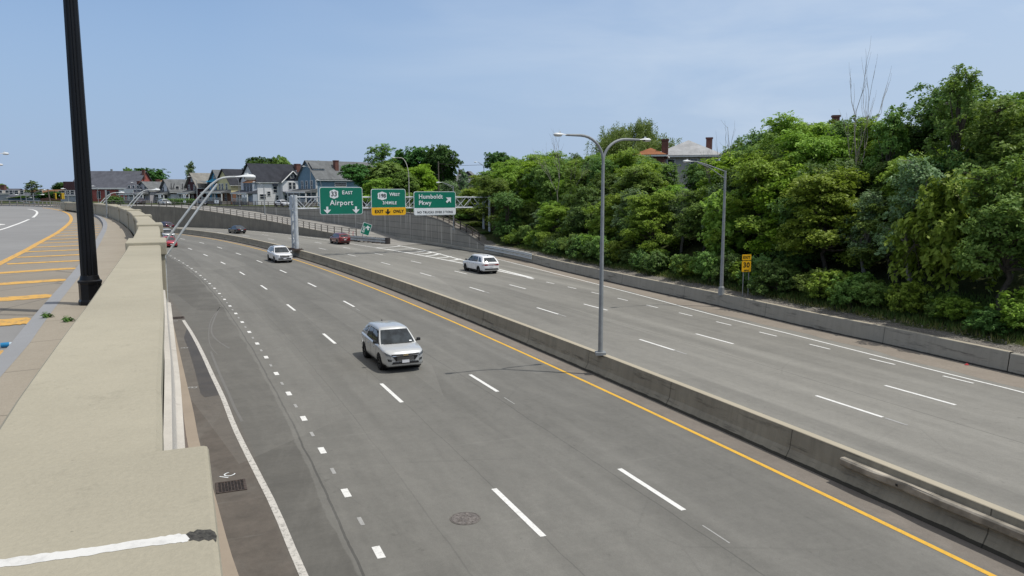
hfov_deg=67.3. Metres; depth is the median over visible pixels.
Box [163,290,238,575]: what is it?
retaining wall
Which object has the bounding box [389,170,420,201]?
broadleaf tree
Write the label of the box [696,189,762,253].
tree
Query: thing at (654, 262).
shrub
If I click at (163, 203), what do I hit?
parked car
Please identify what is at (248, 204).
railing
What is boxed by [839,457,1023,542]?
steel guard beam
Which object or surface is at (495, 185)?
broadleaf tree
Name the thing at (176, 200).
hedge
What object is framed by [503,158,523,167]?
broadleaf tree
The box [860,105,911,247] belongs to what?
locust tree
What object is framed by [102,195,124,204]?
shrub
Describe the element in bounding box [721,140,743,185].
locust tree
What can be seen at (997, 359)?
roadside barrier
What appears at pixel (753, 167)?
maple tree
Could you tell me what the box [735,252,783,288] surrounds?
shrub
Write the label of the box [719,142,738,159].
broadleaf tree
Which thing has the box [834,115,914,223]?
maple tree
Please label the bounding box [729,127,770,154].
broadleaf tree
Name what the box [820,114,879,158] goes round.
broadleaf tree
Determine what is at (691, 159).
window
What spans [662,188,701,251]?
broadleaf tree
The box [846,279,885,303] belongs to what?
shrub
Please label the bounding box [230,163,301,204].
white house
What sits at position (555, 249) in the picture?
shrub
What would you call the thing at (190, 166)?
thin tree
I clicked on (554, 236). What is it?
shrub
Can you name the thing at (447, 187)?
broadleaf tree
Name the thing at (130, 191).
victorian house
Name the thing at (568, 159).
broadleaf tree
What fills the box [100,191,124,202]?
wall lamp
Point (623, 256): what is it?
shrub
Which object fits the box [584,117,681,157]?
willow tree
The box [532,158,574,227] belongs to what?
broadleaf tree
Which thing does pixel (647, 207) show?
maple tree
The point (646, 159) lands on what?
broadleaf tree
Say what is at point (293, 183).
window
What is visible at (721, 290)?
single arm street lamp
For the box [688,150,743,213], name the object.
maple tree
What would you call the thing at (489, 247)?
guard rail
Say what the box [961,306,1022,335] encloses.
shrub
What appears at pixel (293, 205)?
sign gantry
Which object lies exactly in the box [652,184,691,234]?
maple tree
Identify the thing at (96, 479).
parapet wall
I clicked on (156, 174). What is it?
broadleaf tree
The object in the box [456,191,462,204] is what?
broadleaf tree
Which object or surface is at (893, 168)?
maple tree
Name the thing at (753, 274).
shrub
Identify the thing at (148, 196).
narrow grey house
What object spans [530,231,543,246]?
shrub
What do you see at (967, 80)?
locust tree
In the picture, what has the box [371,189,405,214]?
highway sign
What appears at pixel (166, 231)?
white car
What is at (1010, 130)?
broadleaf tree
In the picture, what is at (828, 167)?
broadleaf tree
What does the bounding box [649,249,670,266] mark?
shrub
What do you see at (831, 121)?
broadleaf tree
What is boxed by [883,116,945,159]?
broadleaf tree
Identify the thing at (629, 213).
broadleaf tree
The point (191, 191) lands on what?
maroon house
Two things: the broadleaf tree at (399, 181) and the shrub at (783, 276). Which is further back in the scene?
the broadleaf tree at (399, 181)
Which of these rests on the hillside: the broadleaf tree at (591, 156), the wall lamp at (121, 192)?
the broadleaf tree at (591, 156)
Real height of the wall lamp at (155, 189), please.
4.075 m
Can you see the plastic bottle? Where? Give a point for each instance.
(5, 344)
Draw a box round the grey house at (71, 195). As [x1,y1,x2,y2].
[59,190,75,201]
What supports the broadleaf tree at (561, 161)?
on the hillside
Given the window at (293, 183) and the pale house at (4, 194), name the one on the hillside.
the pale house at (4, 194)
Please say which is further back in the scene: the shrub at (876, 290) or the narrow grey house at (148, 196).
the narrow grey house at (148, 196)
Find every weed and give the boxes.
[40,312,54,317]
[61,316,75,321]
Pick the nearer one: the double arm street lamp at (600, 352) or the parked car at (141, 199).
the double arm street lamp at (600, 352)
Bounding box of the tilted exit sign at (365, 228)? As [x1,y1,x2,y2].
[360,222,371,235]
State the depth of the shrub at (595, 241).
71.89 m
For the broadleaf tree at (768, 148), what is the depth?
58.26 m
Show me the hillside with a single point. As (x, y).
(879, 271)
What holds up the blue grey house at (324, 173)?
on the hillside
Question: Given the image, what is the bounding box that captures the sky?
[0,0,1023,189]
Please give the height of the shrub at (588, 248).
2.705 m
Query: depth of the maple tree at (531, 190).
103.56 m
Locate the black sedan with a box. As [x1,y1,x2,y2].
[228,225,245,233]
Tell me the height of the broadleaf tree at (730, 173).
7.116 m
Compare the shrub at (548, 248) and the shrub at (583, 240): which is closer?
the shrub at (583, 240)
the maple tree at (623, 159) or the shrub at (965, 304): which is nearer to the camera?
the shrub at (965, 304)
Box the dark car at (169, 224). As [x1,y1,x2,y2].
[162,222,173,227]
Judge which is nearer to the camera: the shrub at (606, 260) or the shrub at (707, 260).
the shrub at (707, 260)
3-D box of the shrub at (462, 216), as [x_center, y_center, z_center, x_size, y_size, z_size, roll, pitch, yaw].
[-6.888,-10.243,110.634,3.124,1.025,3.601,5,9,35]
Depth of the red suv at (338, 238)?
113.10 m
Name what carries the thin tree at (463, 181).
on the hillside
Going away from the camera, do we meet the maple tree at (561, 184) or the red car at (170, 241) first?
the maple tree at (561, 184)
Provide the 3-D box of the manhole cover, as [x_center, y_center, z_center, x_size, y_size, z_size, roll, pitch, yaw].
[-1.118,5.507,18.398,0.740,0.019,0.740,-2,7,-17]
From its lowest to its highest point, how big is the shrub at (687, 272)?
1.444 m
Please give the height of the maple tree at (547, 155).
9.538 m
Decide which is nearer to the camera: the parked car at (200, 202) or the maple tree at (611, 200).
the maple tree at (611, 200)
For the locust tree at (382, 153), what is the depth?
153.10 m
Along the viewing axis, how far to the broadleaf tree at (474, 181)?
116.93 m
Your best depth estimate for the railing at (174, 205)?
155.08 m
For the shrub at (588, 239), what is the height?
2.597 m
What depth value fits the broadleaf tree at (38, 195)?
237.17 m
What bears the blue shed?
on the hillside
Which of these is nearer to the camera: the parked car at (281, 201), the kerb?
the kerb
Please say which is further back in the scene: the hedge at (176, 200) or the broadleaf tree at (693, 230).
the hedge at (176, 200)
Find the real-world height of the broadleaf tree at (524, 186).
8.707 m
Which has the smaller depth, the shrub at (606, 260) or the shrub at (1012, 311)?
the shrub at (1012, 311)
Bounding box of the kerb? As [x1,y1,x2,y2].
[0,205,106,376]
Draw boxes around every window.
[288,182,291,189]
[292,182,295,189]
[335,182,346,186]
[667,159,674,165]
[690,158,697,167]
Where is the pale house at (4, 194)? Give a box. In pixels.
[0,190,27,199]
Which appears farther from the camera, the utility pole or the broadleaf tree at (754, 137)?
the utility pole
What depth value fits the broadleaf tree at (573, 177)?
91.17 m
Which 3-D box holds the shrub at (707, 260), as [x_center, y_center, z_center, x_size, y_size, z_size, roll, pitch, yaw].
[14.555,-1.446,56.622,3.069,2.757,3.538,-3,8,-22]
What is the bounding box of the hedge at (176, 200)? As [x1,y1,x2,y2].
[160,198,195,204]
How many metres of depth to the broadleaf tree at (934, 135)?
57.87 m
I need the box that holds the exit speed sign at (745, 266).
[741,254,751,296]
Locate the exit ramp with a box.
[119,205,422,245]
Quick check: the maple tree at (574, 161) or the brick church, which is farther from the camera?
the brick church
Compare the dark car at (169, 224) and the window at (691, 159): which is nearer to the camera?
the window at (691, 159)
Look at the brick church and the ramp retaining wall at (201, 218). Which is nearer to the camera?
the ramp retaining wall at (201, 218)
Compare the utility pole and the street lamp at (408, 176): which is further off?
the utility pole
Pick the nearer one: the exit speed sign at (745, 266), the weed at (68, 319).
the weed at (68, 319)
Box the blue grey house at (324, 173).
[286,160,372,206]
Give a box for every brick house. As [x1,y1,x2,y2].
[0,185,22,190]
[19,190,60,200]
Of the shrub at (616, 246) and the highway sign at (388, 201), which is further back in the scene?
the highway sign at (388, 201)
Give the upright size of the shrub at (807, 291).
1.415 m
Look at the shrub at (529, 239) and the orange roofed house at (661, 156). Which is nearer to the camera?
the shrub at (529, 239)
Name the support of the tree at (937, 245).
on the hillside
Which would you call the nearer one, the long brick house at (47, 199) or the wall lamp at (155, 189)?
the wall lamp at (155, 189)
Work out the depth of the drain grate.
20.38 m
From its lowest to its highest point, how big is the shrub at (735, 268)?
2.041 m
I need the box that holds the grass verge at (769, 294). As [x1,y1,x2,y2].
[514,245,1023,345]
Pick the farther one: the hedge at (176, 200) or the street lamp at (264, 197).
the hedge at (176, 200)
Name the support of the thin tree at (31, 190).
on the hillside
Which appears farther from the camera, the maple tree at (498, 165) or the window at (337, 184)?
the window at (337, 184)
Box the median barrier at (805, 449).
[163,227,1023,566]
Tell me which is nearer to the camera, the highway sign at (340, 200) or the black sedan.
the highway sign at (340, 200)
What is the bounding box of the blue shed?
[6,190,39,200]
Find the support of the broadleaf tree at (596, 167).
on the hillside
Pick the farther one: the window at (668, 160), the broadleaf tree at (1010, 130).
the window at (668, 160)
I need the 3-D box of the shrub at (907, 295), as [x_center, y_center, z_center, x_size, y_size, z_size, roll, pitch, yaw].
[21.096,0.661,40.969,2.542,2.142,2.220,1,7,7]
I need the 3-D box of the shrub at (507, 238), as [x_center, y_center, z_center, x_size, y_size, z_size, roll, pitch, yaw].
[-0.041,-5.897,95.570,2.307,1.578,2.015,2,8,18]
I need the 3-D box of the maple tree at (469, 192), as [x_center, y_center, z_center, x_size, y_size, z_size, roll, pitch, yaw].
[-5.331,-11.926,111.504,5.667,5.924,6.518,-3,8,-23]
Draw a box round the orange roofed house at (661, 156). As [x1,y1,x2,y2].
[639,139,669,167]
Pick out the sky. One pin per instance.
(169, 85)
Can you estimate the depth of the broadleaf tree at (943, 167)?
43.08 m
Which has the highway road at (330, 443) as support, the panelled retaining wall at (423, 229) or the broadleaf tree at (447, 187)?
the panelled retaining wall at (423, 229)
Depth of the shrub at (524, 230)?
93.02 m
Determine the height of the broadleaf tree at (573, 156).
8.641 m
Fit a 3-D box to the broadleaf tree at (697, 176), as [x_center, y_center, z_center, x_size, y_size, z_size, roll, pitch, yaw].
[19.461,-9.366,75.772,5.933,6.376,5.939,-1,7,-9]
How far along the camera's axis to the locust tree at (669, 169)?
80.36 m
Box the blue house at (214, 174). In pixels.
[200,170,219,203]
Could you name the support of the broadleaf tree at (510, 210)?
on the hillside
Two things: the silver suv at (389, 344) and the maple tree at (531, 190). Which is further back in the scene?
the maple tree at (531, 190)
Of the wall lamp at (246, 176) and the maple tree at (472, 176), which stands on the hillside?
the maple tree at (472, 176)
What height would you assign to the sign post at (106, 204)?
1.699 m
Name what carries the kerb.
on the road at (39, 256)
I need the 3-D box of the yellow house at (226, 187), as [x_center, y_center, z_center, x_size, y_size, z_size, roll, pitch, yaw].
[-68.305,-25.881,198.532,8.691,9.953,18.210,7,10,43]
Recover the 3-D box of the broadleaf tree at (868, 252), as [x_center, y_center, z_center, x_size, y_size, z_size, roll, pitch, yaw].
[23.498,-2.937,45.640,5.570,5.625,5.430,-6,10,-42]
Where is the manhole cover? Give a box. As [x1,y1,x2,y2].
[450,512,480,524]
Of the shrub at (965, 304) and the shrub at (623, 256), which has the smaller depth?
the shrub at (965, 304)
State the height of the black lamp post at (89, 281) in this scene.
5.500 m
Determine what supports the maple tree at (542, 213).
on the hillside
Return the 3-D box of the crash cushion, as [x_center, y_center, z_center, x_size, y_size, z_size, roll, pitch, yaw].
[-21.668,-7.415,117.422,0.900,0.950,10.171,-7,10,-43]
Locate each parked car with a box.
[134,198,145,204]
[157,199,171,204]
[193,199,207,205]
[275,200,288,206]
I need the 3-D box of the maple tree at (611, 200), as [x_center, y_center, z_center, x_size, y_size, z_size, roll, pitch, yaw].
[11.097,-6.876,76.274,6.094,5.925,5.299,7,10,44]
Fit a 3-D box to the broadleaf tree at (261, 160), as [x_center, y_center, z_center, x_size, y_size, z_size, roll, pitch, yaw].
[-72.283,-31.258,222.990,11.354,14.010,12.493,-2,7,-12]
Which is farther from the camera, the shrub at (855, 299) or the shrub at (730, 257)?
the shrub at (730, 257)
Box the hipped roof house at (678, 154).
[666,137,721,191]
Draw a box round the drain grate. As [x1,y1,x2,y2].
[215,479,246,493]
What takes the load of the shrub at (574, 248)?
on the hillside
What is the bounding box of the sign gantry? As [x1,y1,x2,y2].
[288,195,490,250]
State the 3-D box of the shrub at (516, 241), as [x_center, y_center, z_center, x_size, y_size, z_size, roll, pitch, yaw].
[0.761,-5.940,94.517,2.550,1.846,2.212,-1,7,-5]
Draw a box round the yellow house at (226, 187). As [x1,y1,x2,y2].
[207,168,243,204]
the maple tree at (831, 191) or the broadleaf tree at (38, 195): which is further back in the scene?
the broadleaf tree at (38, 195)
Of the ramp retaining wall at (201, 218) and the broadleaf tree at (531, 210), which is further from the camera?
the ramp retaining wall at (201, 218)
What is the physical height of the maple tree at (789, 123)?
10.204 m
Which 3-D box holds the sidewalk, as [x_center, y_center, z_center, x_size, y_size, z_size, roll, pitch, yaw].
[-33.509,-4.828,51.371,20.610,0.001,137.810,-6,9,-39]
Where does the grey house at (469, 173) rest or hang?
on the hillside
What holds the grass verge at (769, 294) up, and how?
on the hillside
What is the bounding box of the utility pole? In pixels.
[438,162,467,190]
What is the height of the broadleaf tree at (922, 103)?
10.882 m
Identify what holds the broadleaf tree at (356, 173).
on the hillside
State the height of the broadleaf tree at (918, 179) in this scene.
8.383 m
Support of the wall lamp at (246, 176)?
attached to the retaining wall at (179, 430)
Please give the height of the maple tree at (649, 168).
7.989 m
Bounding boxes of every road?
[0,206,102,353]
[166,227,1023,575]
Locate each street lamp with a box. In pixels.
[253,182,265,213]
[392,157,409,205]
[436,181,454,229]
[553,131,650,355]
[683,159,726,295]
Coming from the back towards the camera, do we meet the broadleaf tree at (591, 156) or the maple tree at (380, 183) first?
the maple tree at (380, 183)
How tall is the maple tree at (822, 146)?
9.653 m
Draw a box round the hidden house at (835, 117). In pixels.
[807,115,840,132]
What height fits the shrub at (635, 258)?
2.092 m
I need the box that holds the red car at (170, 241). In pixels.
[163,236,177,246]
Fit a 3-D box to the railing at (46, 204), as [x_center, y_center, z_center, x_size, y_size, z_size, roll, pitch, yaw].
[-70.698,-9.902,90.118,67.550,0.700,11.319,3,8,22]
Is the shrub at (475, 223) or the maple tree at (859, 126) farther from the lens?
the shrub at (475, 223)
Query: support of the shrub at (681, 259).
on the hillside
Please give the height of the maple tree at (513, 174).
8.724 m
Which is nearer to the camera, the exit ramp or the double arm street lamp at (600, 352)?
the double arm street lamp at (600, 352)
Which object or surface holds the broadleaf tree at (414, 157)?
on the hillside
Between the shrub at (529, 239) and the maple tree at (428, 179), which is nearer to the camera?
the shrub at (529, 239)
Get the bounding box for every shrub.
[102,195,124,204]
[452,213,472,219]
[466,222,486,225]
[504,234,515,243]
[508,233,523,244]
[509,224,536,239]
[523,230,539,245]
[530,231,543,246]
[535,232,552,247]
[540,232,567,248]
[542,239,559,253]
[551,236,568,254]
[556,232,583,252]
[565,233,588,258]
[573,235,610,260]
[574,234,590,254]
[581,235,598,250]
[583,235,614,258]
[598,240,632,261]
[598,248,620,263]
[615,246,637,263]
[626,249,649,268]
[639,248,672,272]
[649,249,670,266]
[668,254,695,273]
[675,262,695,276]
[687,250,724,280]
[687,251,718,278]
[710,250,744,284]
[728,260,747,283]
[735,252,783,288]
[747,258,801,296]
[749,269,775,288]
[791,267,837,292]
[803,282,825,298]
[805,270,849,298]
[825,271,876,307]
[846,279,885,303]
[858,281,897,307]
[884,281,935,315]
[923,291,967,319]
[931,296,981,321]
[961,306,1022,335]
[990,287,1023,328]
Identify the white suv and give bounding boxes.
[267,245,292,262]
[463,254,498,273]
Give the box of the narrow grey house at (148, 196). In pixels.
[130,181,161,202]
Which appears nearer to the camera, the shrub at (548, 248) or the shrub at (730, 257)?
the shrub at (730, 257)
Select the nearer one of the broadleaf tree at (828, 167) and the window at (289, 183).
the broadleaf tree at (828, 167)
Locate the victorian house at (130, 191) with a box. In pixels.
[118,181,142,201]
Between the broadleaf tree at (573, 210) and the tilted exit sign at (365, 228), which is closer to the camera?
the broadleaf tree at (573, 210)
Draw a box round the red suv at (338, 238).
[330,233,350,244]
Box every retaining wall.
[5,204,502,255]
[130,206,358,238]
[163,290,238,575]
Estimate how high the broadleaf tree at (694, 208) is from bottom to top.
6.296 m
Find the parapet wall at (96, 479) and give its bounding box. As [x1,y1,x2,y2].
[0,202,222,575]
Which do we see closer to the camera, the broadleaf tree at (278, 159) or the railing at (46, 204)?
the railing at (46, 204)
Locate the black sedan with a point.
(235, 229)
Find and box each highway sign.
[319,187,362,214]
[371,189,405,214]
[414,191,455,215]
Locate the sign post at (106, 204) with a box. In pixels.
[105,190,109,217]
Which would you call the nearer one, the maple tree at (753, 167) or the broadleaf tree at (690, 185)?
the maple tree at (753, 167)
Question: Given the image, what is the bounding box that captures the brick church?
[63,169,152,201]
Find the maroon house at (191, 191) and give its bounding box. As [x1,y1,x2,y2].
[177,173,209,202]
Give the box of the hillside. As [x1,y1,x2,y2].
[0,201,1023,353]
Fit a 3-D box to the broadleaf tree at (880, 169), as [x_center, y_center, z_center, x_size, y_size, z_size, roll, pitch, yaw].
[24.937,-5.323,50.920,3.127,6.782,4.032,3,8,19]
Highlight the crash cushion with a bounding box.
[350,235,389,243]
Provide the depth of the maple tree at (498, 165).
118.00 m
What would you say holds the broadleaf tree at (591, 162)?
on the hillside
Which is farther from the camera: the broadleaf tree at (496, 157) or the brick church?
the brick church
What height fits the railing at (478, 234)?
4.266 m
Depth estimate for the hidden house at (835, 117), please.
79.68 m
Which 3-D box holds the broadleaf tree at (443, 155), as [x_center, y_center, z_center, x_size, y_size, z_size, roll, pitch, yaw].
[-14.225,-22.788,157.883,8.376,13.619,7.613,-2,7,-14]
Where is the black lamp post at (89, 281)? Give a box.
[63,0,101,305]
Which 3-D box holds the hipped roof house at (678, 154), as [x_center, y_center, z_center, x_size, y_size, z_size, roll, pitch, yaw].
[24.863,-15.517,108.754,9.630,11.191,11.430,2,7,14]
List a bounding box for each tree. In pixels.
[23,180,41,199]
[31,192,44,198]
[42,191,57,198]
[51,182,63,189]
[132,167,170,181]
[185,161,195,178]
[244,156,276,166]
[272,155,289,163]
[336,163,377,206]
[360,160,406,202]
[361,177,392,202]
[363,143,398,166]
[386,146,432,204]
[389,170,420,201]
[406,163,439,201]
[422,144,463,194]
[440,180,459,195]
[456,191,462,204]
[457,168,468,194]
[457,186,491,219]
[464,175,484,189]
[468,171,492,187]
[470,175,522,230]
[472,170,494,196]
[483,151,513,172]
[488,190,527,240]
[490,164,534,209]
[491,156,522,170]
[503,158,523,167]
[513,156,556,209]
[515,173,538,216]
[515,202,540,229]
[519,149,567,166]
[522,165,560,202]
[530,209,542,230]
[531,155,565,196]
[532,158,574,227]
[533,131,593,219]
[535,204,573,236]
[537,200,565,229]
[552,176,573,214]
[557,184,600,235]
[558,167,594,206]
[559,157,571,168]
[565,155,595,175]
[565,201,582,223]
[569,153,584,165]
[576,152,608,183]
[581,156,621,173]
[581,201,619,240]
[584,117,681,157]
[586,156,619,209]
[586,170,619,195]
[589,193,613,219]
[592,190,634,244]
[606,147,646,173]
[609,166,667,195]
[611,187,649,227]
[613,159,668,195]
[615,203,659,248]
[617,189,689,252]
[632,157,669,185]
[634,155,672,179]
[651,188,673,236]
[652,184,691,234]
[658,162,681,187]
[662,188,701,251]
[672,183,722,251]
[679,161,723,193]
[682,165,707,193]
[686,199,702,241]
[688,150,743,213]
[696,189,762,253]
[697,181,737,230]
[700,123,734,183]
[704,149,813,255]
[712,163,757,248]
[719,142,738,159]
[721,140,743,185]
[728,132,812,251]
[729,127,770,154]
[741,163,841,262]
[753,127,862,227]
[760,110,835,153]
[768,165,891,271]
[768,194,838,271]
[790,157,875,260]
[811,119,839,139]
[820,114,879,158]
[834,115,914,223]
[837,189,894,277]
[840,135,884,201]
[841,42,891,240]
[846,191,918,282]
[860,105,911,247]
[865,155,913,204]
[868,153,945,282]
[869,148,949,267]
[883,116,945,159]
[883,169,1007,293]
[896,76,1008,150]
[914,104,960,151]
[915,145,1008,274]
[920,63,984,178]
[942,95,1023,278]
[949,151,1023,310]
[982,91,1023,161]
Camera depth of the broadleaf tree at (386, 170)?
145.61 m
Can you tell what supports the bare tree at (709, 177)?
on the hillside
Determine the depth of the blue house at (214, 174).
199.44 m
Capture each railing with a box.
[0,200,60,208]
[104,201,356,235]
[188,201,370,209]
[406,205,479,240]
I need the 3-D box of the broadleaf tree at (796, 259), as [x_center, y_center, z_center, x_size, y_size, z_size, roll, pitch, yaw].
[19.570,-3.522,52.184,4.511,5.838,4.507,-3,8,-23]
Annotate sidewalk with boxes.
[0,204,132,425]
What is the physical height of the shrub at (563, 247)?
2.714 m
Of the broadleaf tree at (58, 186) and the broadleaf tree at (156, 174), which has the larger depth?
the broadleaf tree at (58, 186)
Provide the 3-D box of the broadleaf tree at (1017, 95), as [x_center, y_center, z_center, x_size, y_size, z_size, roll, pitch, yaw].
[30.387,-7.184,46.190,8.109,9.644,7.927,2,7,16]
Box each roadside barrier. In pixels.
[502,250,1012,371]
[1007,353,1023,376]
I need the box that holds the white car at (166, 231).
[162,228,174,237]
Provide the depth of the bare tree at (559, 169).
90.57 m
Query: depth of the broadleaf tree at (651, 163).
83.88 m
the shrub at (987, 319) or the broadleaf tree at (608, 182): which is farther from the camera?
the broadleaf tree at (608, 182)
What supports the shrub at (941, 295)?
on the hillside
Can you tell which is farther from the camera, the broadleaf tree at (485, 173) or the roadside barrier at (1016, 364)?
the broadleaf tree at (485, 173)
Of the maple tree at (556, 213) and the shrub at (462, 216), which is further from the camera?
the shrub at (462, 216)
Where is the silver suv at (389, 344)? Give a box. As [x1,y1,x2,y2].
[361,320,422,369]
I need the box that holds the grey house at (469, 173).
[456,169,476,205]
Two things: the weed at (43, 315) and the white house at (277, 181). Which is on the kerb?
the weed at (43, 315)
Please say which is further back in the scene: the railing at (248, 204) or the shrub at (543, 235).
the railing at (248, 204)
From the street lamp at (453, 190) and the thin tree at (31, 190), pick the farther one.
the thin tree at (31, 190)
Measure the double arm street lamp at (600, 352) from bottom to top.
9.278 m
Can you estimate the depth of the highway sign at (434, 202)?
98.64 m
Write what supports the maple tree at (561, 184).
on the hillside
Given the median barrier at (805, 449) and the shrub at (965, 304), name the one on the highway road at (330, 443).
the median barrier at (805, 449)
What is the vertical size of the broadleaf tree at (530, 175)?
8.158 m
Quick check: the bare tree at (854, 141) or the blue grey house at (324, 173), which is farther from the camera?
the blue grey house at (324, 173)
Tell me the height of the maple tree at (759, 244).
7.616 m
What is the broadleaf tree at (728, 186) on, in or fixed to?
on the hillside
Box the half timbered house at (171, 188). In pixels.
[154,179,186,202]
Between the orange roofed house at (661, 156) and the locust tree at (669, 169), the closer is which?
the locust tree at (669, 169)
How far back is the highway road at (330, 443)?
25.28 m
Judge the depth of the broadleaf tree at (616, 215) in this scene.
72.98 m
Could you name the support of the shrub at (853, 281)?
on the hillside
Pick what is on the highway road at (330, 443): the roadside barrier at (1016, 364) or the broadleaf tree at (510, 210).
the roadside barrier at (1016, 364)
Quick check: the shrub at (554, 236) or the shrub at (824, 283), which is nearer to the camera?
the shrub at (824, 283)
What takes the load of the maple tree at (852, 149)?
on the hillside
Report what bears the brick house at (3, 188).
on the hillside
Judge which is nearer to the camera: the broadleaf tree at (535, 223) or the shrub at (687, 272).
the shrub at (687, 272)
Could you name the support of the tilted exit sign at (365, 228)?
on the highway road at (330, 443)
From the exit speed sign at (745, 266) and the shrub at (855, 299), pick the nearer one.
the shrub at (855, 299)
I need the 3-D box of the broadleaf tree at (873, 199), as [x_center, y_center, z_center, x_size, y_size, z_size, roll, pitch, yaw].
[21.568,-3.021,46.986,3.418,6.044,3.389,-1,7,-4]
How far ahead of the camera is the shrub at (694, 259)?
57.91 m
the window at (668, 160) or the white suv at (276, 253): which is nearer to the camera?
the white suv at (276, 253)
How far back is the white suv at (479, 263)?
73.01 m
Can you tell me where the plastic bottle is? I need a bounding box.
[0,342,11,347]
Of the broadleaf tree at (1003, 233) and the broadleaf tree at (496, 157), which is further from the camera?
the broadleaf tree at (496, 157)
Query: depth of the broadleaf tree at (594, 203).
81.28 m
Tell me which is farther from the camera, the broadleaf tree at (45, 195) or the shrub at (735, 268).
the broadleaf tree at (45, 195)
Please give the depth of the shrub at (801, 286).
47.22 m
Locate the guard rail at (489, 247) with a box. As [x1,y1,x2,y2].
[484,245,531,258]
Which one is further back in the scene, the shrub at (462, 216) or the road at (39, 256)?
the shrub at (462, 216)
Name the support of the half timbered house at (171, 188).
on the hillside
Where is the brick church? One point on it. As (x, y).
(111, 181)
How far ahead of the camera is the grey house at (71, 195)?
234.26 m
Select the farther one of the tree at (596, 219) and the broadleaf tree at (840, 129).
the tree at (596, 219)
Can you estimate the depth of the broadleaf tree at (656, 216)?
73.48 m
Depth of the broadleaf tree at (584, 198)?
82.77 m
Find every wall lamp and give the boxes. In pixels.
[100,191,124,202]
[128,188,159,207]
[165,173,255,296]

